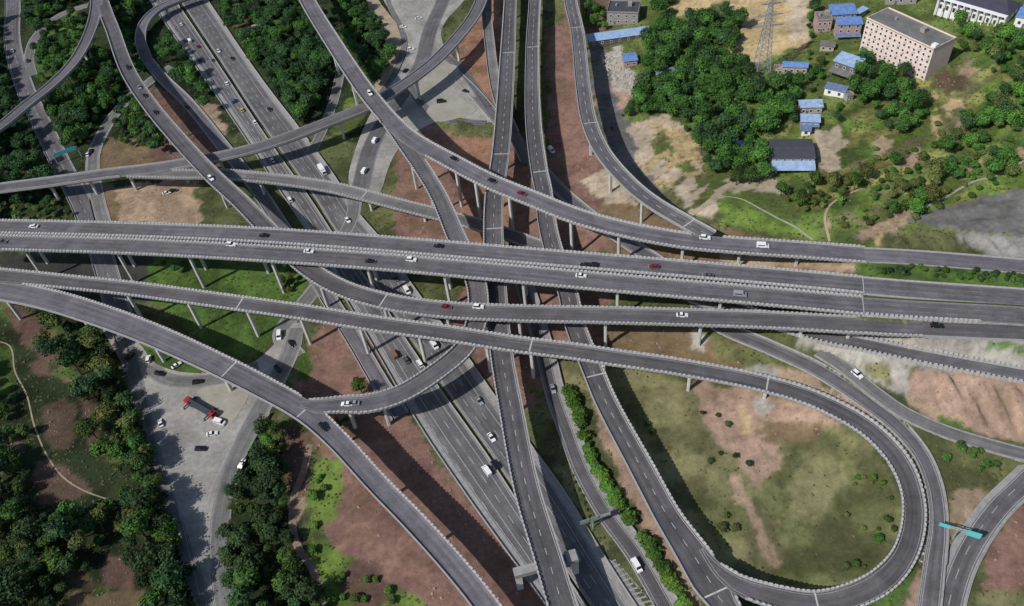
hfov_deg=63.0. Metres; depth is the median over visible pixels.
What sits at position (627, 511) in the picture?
bush
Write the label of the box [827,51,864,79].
house
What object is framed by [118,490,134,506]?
broadleaf tree
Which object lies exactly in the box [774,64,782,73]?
shed
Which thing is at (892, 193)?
broadleaf tree
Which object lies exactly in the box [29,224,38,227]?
car
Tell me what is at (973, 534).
sign gantry
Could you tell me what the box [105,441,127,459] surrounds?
broadleaf tree
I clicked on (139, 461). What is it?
broadleaf tree
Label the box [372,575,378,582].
bush
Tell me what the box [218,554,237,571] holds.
broadleaf tree
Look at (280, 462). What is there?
broadleaf tree
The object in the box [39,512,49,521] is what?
broadleaf tree
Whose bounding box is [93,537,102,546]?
broadleaf tree
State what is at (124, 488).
broadleaf tree
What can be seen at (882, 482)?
bush
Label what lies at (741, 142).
hut
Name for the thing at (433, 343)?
van
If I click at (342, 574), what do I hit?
bush
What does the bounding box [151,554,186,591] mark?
broadleaf tree
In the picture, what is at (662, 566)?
bush
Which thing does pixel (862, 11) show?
shed
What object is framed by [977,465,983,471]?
bush
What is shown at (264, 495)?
broadleaf tree
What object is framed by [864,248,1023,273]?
hill road
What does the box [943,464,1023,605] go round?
street
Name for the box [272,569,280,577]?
broadleaf tree
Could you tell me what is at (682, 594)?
bush
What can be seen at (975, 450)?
bush
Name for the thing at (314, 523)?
bush
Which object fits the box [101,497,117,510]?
broadleaf tree
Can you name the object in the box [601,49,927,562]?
rubble
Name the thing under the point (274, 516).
broadleaf tree
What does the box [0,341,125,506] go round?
dirt path
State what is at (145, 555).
broadleaf tree
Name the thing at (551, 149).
van
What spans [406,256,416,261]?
car
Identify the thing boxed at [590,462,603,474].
bush
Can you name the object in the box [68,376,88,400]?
broadleaf tree
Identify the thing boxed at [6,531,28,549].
broadleaf tree
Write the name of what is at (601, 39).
shed
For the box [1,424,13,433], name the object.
broadleaf tree
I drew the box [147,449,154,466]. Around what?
broadleaf tree
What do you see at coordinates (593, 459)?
bush
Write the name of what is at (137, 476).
broadleaf tree
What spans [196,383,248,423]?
traffic island
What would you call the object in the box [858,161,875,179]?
broadleaf tree
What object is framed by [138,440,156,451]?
broadleaf tree
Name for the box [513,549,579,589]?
portal pier
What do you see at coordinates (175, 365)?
car
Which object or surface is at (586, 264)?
car
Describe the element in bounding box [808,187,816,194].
broadleaf tree
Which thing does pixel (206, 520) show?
painted line
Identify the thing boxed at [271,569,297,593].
broadleaf tree
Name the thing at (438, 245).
car
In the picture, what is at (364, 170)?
van
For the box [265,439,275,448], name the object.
broadleaf tree
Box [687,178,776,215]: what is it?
dirt path
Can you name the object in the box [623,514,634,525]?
bush
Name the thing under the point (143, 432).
broadleaf tree
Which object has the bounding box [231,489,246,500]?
broadleaf tree
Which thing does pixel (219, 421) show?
van
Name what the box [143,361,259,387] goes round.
street
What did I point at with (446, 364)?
viaduct
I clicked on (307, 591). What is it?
broadleaf tree
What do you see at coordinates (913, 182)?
broadleaf tree
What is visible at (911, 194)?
broadleaf tree
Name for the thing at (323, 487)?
bush
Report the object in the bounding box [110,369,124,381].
broadleaf tree
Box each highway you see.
[150,0,584,605]
[182,0,627,605]
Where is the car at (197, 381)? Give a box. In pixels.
[192,379,203,384]
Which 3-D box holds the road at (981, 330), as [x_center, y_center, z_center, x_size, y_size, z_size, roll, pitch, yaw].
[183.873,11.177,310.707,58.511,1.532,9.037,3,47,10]
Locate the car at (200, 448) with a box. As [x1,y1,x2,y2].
[194,446,206,450]
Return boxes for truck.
[183,396,217,420]
[317,163,326,175]
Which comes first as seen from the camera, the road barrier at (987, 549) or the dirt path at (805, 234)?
the road barrier at (987, 549)
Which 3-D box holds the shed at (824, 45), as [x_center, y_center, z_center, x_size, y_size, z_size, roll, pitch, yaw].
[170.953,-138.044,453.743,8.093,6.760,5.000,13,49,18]
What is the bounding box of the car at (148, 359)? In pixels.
[145,355,150,363]
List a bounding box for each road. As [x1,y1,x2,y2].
[141,58,407,419]
[473,97,947,605]
[510,263,676,605]
[684,299,1023,380]
[815,350,1023,462]
[862,278,1023,304]
[862,297,1023,325]
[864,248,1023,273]
[921,321,1023,338]
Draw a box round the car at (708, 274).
[702,273,713,276]
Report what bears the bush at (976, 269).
on the ground at (984, 220)
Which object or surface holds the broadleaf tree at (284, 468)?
on the ground at (984, 220)
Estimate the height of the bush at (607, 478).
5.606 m
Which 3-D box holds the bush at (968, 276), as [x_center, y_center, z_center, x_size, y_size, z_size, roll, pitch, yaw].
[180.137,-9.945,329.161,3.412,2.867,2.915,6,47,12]
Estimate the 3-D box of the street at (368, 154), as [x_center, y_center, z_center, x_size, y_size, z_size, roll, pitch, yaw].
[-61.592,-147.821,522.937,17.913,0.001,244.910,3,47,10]
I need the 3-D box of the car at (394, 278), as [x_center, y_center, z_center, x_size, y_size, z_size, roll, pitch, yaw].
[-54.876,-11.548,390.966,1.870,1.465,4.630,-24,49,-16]
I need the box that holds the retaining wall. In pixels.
[230,412,270,484]
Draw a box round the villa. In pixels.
[933,0,1022,26]
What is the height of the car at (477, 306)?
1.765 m
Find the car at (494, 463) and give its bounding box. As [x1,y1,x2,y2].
[490,459,499,470]
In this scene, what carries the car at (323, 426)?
on the viaduct at (429, 538)
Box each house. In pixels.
[607,0,640,25]
[767,139,815,174]
[782,61,808,73]
[798,99,823,115]
[800,113,820,130]
[813,9,832,33]
[824,81,848,97]
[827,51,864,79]
[828,3,857,26]
[833,16,862,39]
[885,0,916,4]
[1013,4,1023,27]
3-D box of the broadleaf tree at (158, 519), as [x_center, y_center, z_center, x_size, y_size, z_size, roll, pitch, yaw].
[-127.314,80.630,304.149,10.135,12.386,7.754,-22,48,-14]
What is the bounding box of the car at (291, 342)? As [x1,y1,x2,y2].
[287,339,295,346]
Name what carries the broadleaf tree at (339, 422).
on the ground at (984, 220)
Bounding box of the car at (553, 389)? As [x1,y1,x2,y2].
[550,384,555,393]
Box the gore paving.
[608,559,644,605]
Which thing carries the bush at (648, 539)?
on the ground at (984, 220)
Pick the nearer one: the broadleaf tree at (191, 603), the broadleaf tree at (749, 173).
the broadleaf tree at (191, 603)
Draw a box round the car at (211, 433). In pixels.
[206,431,217,436]
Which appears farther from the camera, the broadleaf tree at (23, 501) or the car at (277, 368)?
the car at (277, 368)
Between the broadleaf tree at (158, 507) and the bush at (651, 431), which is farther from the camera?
the bush at (651, 431)
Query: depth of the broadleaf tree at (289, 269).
397.76 m
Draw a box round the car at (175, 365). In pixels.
[171,361,181,368]
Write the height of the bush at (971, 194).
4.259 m
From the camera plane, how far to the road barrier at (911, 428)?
327.19 m
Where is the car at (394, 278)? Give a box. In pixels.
[391,275,397,281]
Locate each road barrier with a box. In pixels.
[4,0,116,345]
[144,64,392,419]
[150,1,546,605]
[153,58,408,411]
[178,4,586,605]
[208,1,636,605]
[447,73,929,605]
[458,70,948,565]
[506,263,654,605]
[533,285,677,598]
[721,308,1023,383]
[739,304,1023,368]
[814,354,1013,459]
[863,247,1023,259]
[863,276,1023,288]
[863,296,1023,306]
[864,293,983,302]
[864,312,981,323]
[925,335,1023,341]
[965,502,1023,605]
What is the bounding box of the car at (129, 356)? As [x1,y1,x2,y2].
[125,352,134,360]
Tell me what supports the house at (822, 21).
on the ground at (984, 220)
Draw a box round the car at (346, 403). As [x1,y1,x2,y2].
[341,401,351,406]
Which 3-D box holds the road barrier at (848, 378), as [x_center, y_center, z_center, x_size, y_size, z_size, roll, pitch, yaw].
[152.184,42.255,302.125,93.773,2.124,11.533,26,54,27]
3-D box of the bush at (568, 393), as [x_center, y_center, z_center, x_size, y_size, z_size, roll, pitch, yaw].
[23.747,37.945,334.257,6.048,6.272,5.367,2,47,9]
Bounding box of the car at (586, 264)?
[579,262,589,266]
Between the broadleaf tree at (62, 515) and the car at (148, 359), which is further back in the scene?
the car at (148, 359)
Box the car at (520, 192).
[517,190,526,195]
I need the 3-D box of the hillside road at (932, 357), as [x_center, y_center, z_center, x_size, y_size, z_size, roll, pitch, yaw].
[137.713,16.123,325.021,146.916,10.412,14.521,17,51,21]
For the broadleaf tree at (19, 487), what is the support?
on the ground at (984, 220)
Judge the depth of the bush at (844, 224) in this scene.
355.62 m
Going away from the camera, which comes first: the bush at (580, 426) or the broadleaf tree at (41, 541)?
the broadleaf tree at (41, 541)
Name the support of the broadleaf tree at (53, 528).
on the ground at (984, 220)
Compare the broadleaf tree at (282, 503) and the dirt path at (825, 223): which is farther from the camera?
the dirt path at (825, 223)
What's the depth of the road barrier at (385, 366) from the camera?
332.44 m
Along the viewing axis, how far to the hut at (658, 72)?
470.39 m
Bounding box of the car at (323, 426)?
[318,421,328,431]
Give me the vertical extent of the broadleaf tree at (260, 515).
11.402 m
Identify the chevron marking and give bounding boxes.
[610,559,656,605]
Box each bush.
[308,492,318,501]
[308,544,316,554]
[310,489,319,493]
[311,520,318,528]
[320,484,327,491]
[331,595,336,601]
[333,578,343,585]
[339,571,345,578]
[339,593,345,600]
[348,593,360,602]
[360,594,368,603]
[363,575,371,582]
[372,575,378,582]
[383,584,394,594]
[387,594,397,604]
[561,383,576,395]
[564,391,574,397]
[564,393,579,404]
[565,399,575,407]
[571,405,582,410]
[572,407,589,420]
[574,419,587,429]
[577,429,592,440]
[582,440,591,448]
[583,446,594,452]
[583,451,597,463]
[586,455,596,462]
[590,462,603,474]
[594,469,609,479]
[598,478,616,490]
[599,476,609,483]
[601,483,613,492]
[604,493,620,506]
[607,485,624,498]
[610,497,622,509]
[619,498,625,507]
[619,505,637,519]
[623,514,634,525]
[624,513,637,525]
[634,529,647,539]
[639,535,659,555]
[645,546,662,561]
[646,540,656,552]
[649,428,654,434]
[652,557,662,569]
[656,559,674,574]
[657,569,678,582]
[663,573,674,586]
[665,577,685,592]
[667,579,677,591]
[673,596,682,605]
[678,592,687,598]
[680,596,691,604]
[682,601,695,605]
[707,457,713,463]
[715,521,727,532]
[723,512,729,518]
[725,420,731,426]
[729,522,739,531]
[732,452,738,458]
[745,460,752,466]
[818,201,826,207]
[837,196,844,201]
[839,221,849,228]
[842,561,850,570]
[851,559,857,566]
[854,561,860,568]
[860,525,866,530]
[865,219,873,224]
[869,214,877,219]
[870,191,879,196]
[870,473,877,481]
[872,533,884,542]
[879,480,886,485]
[880,267,887,273]
[881,183,888,189]
[884,515,892,522]
[890,525,898,532]
[898,203,905,210]
[903,167,912,173]
[910,212,919,219]
[920,265,927,270]
[930,141,938,147]
[934,121,942,126]
[934,202,943,208]
[937,130,945,134]
[941,454,950,461]
[942,266,948,272]
[955,440,965,447]
[960,446,966,452]
[965,171,970,177]
[965,274,972,278]
[967,192,976,197]
[967,451,976,458]
[970,446,979,453]
[972,167,981,174]
[973,266,979,271]
[974,148,985,155]
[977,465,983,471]
[980,459,993,467]
[990,271,998,276]
[993,459,1001,467]
[1005,136,1014,141]
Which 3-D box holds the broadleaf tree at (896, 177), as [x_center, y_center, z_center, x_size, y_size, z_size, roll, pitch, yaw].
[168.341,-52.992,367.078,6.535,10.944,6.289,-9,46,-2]
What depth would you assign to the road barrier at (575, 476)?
307.55 m
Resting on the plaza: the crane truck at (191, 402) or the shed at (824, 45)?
the crane truck at (191, 402)
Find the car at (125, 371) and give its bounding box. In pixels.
[123,368,127,376]
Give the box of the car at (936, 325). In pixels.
[930,322,943,328]
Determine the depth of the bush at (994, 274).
328.02 m
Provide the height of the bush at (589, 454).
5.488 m
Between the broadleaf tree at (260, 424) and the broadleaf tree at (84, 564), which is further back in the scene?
the broadleaf tree at (260, 424)
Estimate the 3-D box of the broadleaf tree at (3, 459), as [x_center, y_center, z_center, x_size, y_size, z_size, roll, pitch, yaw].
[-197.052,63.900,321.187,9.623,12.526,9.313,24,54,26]
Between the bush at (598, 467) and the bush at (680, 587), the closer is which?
the bush at (680, 587)
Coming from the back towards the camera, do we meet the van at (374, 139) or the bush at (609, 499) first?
the van at (374, 139)
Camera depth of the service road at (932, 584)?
303.28 m
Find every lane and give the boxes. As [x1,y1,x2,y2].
[288,444,326,605]
[306,72,343,151]
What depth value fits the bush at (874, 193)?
367.79 m
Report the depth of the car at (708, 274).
341.57 m
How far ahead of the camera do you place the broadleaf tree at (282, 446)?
324.93 m
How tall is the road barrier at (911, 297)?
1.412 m
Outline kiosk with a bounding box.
[843,90,854,101]
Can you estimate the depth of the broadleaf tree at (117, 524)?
302.46 m
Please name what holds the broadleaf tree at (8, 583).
on the ground at (984, 220)
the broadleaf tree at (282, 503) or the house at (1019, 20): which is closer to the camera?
the broadleaf tree at (282, 503)
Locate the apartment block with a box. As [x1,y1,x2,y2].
[859,7,956,80]
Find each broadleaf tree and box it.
[0,403,8,412]
[0,444,21,455]
[0,448,8,457]
[0,455,9,475]
[0,482,12,495]
[0,498,20,523]
[0,542,14,561]
[0,562,21,575]
[0,563,6,570]
[0,568,30,605]
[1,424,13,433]
[3,579,35,605]
[4,450,24,475]
[5,434,14,442]
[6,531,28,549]
[10,493,30,508]
[10,515,44,538]
[11,481,25,494]
[11,538,35,558]
[12,565,32,585]
[14,423,29,434]
[18,547,37,561]
[18,563,27,571]
[19,468,31,481]
[21,513,32,519]
[27,593,39,605]
[28,561,44,573]
[31,574,53,594]
[35,534,51,547]
[36,595,54,605]
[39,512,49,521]
[39,512,72,544]
[42,545,60,557]
[45,549,63,574]
[48,510,76,534]
[51,344,82,375]
[53,582,65,592]
[55,499,84,522]
[55,550,77,574]
[67,529,87,551]
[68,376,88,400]
[73,418,100,438]
[75,513,99,535]
[77,374,99,399]
[78,392,90,403]
[80,560,90,570]
[81,350,95,369]
[87,352,118,371]
[88,412,98,422]
[88,501,109,524]
[89,437,112,457]
[92,343,113,360]
[93,400,119,419]
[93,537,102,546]
[95,363,115,386]
[96,376,105,387]
[99,385,116,403]
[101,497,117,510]
[102,413,116,430]
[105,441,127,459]
[106,425,119,435]
[107,433,124,444]
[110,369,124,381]
[112,462,123,474]
[113,378,124,388]
[113,415,135,430]
[113,518,124,531]
[114,390,136,409]
[114,508,123,519]
[117,483,130,494]
[117,510,148,537]
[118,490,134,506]
[119,534,137,548]
[120,450,137,469]
[120,545,138,567]
[121,423,135,433]
[121,506,131,517]
[122,407,142,422]
[122,427,140,444]
[124,507,135,519]
[125,484,154,509]
[126,432,143,449]
[128,452,149,472]
[128,538,159,571]
[130,470,143,482]
[130,559,148,572]
[132,443,151,468]
[133,570,153,589]
[136,430,148,438]
[136,503,154,524]
[136,589,164,605]
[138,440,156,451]
[140,474,159,492]
[141,514,152,532]
[144,468,150,474]
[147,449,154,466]
[148,511,173,530]
[149,473,163,483]
[149,529,157,537]
[149,570,162,593]
[151,489,159,501]
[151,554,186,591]
[153,503,165,512]
[153,540,176,562]
[154,526,177,543]
[155,490,168,502]
[155,514,179,539]
[167,578,188,596]
[173,535,182,544]
[181,562,196,577]
[187,599,195,605]
[214,521,233,539]
[217,545,234,557]
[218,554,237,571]
[218,565,234,588]
[222,483,238,495]
[225,529,239,547]
[231,466,252,490]
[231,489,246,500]
[231,524,250,548]
[231,562,260,591]
[232,551,255,571]
[232,562,258,585]
[236,502,246,512]
[240,543,258,556]
[247,440,272,466]
[247,501,261,513]
[248,466,258,476]
[248,504,271,523]
[249,476,265,492]
[250,489,261,495]
[250,549,265,570]
[251,453,277,474]
[251,522,262,536]
[253,413,271,434]
[255,465,284,488]
[257,490,270,500]
[259,433,270,444]
[259,532,267,543]
[259,594,267,602]
[260,521,272,529]
[262,524,279,541]
[263,419,279,439]
[263,542,271,551]
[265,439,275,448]
[267,508,283,523]
[270,499,278,506]
[271,428,285,441]
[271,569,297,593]
[272,479,286,497]
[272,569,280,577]
[273,451,280,459]
[273,595,284,605]
[275,459,286,470]
[276,545,297,563]
[277,441,288,452]
[278,464,290,473]
[278,498,286,508]
[278,528,294,543]
[278,582,295,599]
[280,274,286,284]
[282,557,305,576]
[285,266,293,272]
[285,272,293,278]
[285,279,292,286]
[292,575,322,601]
[312,584,327,603]
[335,420,342,426]
[341,416,349,424]
[351,377,367,393]
[727,168,744,184]
[736,163,748,182]
[742,168,759,183]
[746,163,756,179]
[756,159,776,179]
[774,181,788,195]
[791,190,809,206]
[803,181,811,190]
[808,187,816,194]
[809,169,822,185]
[810,197,819,207]
[817,190,823,197]
[825,170,840,186]
[828,186,835,192]
[836,186,846,196]
[842,176,851,184]
[848,172,864,189]
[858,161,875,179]
[887,189,898,198]
[888,199,899,212]
[889,171,903,189]
[897,180,910,194]
[901,199,910,210]
[907,196,926,212]
[909,178,920,189]
[909,190,914,197]
[912,185,930,201]
[918,176,924,182]
[924,183,941,204]
[927,172,941,184]
[940,184,953,194]
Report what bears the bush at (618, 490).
on the ground at (984, 220)
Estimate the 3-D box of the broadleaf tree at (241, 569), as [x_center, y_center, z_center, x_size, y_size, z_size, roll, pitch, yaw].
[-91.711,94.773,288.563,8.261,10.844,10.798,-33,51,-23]
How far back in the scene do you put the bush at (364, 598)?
282.25 m
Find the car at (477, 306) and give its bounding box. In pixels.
[472,303,483,308]
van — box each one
[212,417,226,425]
[276,329,281,340]
[361,167,367,173]
[371,137,377,143]
[389,349,397,359]
[402,285,410,294]
[429,340,438,349]
[436,98,445,103]
[481,464,491,476]
[548,145,554,153]
[630,557,642,573]
[733,290,746,297]
[756,241,768,248]
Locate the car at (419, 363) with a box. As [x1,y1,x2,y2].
[416,359,423,367]
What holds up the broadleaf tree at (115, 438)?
on the ground at (984, 220)
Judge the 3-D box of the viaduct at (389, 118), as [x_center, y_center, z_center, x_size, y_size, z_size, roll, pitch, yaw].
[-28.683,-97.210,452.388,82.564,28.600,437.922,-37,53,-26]
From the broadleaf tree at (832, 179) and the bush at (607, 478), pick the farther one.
the broadleaf tree at (832, 179)
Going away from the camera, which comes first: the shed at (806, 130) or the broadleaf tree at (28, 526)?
the broadleaf tree at (28, 526)
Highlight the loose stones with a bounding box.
[3,0,1023,605]
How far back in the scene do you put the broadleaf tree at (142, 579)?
288.39 m
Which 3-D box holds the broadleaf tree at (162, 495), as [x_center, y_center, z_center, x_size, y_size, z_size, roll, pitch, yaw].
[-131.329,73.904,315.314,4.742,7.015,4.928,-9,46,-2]
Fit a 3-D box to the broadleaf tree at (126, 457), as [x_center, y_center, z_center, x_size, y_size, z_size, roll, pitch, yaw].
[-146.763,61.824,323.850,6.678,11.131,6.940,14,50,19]
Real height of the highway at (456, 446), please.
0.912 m
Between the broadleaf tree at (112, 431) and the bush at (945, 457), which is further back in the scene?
the broadleaf tree at (112, 431)
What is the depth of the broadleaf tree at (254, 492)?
312.44 m
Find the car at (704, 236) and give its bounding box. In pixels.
[699,234,710,239]
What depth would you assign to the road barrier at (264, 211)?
444.97 m
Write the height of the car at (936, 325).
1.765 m
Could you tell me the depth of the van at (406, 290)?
383.38 m
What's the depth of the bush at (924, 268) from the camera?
333.60 m
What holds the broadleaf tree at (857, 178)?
on the ground at (984, 220)
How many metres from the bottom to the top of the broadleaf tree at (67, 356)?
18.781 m
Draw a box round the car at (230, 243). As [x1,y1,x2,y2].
[226,241,235,246]
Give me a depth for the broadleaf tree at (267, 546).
295.87 m
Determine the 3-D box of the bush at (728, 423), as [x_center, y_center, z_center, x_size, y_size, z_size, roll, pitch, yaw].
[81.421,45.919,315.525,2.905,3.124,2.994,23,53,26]
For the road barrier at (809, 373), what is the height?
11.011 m
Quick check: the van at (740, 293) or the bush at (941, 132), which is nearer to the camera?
the van at (740, 293)
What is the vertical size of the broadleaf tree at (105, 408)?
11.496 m
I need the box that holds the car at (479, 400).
[475,396,483,405]
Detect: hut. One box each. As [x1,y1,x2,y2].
[621,52,637,67]
[655,67,674,75]
[734,140,744,145]
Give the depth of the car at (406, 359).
354.88 m
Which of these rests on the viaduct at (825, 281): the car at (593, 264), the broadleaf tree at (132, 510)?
the car at (593, 264)
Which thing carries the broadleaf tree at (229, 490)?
on the ground at (984, 220)
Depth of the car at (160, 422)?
342.37 m
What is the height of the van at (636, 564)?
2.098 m
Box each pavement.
[367,0,401,90]
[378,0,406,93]
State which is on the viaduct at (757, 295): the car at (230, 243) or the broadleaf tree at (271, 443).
the car at (230, 243)
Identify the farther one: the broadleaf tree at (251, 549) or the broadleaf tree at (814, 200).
the broadleaf tree at (814, 200)
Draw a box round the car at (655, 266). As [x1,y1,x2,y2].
[648,264,659,268]
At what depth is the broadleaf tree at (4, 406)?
346.32 m
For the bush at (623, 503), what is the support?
on the ground at (984, 220)
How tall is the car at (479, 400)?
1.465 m
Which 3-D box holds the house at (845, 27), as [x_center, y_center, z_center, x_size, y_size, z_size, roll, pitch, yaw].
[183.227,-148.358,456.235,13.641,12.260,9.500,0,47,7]
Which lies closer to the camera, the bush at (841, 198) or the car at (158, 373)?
the car at (158, 373)
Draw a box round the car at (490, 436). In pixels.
[487,432,495,442]
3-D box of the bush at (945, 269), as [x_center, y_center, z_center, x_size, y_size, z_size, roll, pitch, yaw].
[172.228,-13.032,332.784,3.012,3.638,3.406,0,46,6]
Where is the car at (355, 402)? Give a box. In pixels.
[351,400,359,405]
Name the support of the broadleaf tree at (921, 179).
on the ground at (984, 220)
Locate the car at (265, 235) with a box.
[258,233,268,237]
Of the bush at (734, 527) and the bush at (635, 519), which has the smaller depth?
the bush at (734, 527)
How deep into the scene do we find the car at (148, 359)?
367.30 m
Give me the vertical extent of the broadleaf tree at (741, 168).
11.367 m
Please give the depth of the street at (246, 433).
326.60 m
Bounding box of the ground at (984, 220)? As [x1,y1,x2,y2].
[0,0,1023,605]
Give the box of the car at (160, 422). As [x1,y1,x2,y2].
[157,418,163,427]
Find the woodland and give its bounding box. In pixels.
[0,0,1023,605]
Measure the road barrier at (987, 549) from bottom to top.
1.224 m
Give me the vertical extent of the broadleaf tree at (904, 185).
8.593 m
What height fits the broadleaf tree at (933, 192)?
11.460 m
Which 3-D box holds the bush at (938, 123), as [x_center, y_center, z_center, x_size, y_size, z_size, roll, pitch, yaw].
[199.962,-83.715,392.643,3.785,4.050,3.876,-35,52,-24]
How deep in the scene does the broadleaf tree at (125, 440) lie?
330.06 m
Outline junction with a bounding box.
[349,0,490,191]
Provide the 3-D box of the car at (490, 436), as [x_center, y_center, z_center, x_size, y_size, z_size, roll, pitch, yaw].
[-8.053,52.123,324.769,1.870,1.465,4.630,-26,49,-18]
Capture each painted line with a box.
[149,396,198,591]
[206,425,241,604]
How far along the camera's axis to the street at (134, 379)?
332.14 m
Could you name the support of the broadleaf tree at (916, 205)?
on the ground at (984, 220)
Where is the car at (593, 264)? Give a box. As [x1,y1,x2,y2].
[588,262,597,266]
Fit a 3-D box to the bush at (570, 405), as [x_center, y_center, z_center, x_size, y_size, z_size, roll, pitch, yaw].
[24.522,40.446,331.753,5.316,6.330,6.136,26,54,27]
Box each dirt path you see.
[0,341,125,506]
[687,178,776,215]
[722,195,812,239]
[824,183,874,241]
[912,160,1023,212]
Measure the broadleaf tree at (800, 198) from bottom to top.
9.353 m
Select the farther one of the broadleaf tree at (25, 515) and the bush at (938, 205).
the bush at (938, 205)
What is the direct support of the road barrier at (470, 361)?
on the highway at (594, 578)
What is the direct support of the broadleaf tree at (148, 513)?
on the ground at (984, 220)
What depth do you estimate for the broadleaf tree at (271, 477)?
307.96 m
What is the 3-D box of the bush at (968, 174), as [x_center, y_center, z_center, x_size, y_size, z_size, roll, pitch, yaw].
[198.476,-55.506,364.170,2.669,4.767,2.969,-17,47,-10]
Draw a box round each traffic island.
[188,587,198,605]
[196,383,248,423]
[419,64,459,99]
[427,95,475,121]
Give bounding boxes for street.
[4,0,132,313]
[24,3,88,76]
[85,65,172,220]
[114,335,213,605]
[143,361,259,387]
[209,328,303,605]
[272,198,361,356]
[352,0,449,188]
[408,85,486,124]
[420,55,494,108]
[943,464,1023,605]
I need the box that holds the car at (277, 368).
[273,364,281,372]
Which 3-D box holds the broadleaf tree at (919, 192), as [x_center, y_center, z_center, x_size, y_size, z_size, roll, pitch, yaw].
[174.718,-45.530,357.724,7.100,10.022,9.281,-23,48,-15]
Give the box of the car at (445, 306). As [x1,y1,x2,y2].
[441,304,451,308]
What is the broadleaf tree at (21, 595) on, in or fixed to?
on the ground at (984, 220)
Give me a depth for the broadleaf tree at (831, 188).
373.07 m
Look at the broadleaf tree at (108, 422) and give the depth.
335.86 m
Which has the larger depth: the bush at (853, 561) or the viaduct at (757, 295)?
the viaduct at (757, 295)
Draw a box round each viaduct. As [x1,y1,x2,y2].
[0,0,102,132]
[0,0,487,206]
[0,219,864,295]
[0,234,864,314]
[0,267,926,605]
[0,284,501,605]
[98,0,925,347]
[126,168,542,247]
[135,0,188,60]
[299,0,867,265]
[299,126,488,428]
[482,0,528,163]
[483,0,578,605]
[525,0,740,605]
[564,0,716,235]
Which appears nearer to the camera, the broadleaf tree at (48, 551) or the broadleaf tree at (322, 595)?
the broadleaf tree at (322, 595)
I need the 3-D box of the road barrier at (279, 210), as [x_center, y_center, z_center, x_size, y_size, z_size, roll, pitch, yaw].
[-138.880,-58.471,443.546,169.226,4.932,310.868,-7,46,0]
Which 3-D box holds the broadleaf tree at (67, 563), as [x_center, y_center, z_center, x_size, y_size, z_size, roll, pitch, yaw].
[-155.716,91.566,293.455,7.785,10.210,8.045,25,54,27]
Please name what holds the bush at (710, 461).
on the ground at (984, 220)
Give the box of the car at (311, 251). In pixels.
[303,249,313,253]
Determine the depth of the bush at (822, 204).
366.85 m
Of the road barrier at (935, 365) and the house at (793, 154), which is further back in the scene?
the house at (793, 154)
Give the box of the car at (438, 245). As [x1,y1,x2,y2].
[433,243,443,247]
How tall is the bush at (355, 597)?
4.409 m
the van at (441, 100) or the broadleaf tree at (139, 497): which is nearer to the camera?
the broadleaf tree at (139, 497)
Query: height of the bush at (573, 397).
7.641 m
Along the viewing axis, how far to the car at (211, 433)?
336.90 m
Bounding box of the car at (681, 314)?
[676,312,687,317]
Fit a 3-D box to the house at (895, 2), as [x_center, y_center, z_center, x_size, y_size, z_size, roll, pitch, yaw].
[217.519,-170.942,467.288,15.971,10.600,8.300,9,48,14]
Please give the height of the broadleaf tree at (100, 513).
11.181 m
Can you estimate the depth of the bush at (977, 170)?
362.76 m
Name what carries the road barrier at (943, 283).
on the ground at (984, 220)
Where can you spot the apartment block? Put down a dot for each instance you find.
(894, 37)
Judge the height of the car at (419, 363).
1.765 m
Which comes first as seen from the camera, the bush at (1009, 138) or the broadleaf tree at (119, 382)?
the broadleaf tree at (119, 382)
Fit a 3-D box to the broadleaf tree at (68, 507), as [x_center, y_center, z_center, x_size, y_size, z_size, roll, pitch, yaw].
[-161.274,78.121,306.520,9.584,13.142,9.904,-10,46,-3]
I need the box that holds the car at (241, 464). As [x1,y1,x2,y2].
[237,459,245,468]
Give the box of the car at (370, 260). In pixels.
[365,258,375,263]
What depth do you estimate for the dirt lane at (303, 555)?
306.51 m
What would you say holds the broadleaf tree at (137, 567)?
on the ground at (984, 220)
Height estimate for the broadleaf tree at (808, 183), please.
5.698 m
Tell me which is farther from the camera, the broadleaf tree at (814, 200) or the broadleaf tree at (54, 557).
the broadleaf tree at (814, 200)
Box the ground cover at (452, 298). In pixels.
[0,0,1023,605]
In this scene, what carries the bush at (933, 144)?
on the ground at (984, 220)
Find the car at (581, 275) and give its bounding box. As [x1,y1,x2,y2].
[575,273,586,277]
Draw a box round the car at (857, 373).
[851,368,863,378]
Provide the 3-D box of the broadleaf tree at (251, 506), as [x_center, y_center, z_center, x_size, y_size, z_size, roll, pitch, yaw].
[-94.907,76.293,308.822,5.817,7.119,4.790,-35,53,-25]
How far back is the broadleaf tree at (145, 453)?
322.47 m
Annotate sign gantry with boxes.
[52,146,81,164]
[580,509,618,528]
[938,522,982,539]
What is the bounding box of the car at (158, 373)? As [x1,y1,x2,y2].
[154,370,164,375]
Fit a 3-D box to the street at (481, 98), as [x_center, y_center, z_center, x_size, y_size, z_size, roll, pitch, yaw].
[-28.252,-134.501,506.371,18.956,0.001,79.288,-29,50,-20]
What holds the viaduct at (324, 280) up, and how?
on the ground at (984, 220)
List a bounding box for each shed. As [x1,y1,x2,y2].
[586,26,648,49]
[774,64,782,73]
[801,126,811,135]
[819,40,835,50]
[856,6,868,16]
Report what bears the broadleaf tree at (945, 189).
on the ground at (984, 220)
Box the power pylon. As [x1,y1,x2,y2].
[752,0,782,76]
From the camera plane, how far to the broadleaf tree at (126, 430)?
334.34 m
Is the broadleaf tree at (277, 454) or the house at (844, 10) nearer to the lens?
the broadleaf tree at (277, 454)
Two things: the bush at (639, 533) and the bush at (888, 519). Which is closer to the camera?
the bush at (888, 519)
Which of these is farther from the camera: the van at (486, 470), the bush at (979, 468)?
the van at (486, 470)
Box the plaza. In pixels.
[103,323,302,601]
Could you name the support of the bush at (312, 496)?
on the ground at (984, 220)
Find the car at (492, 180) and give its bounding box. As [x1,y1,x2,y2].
[487,178,496,183]
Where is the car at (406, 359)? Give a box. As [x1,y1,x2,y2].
[402,356,409,363]

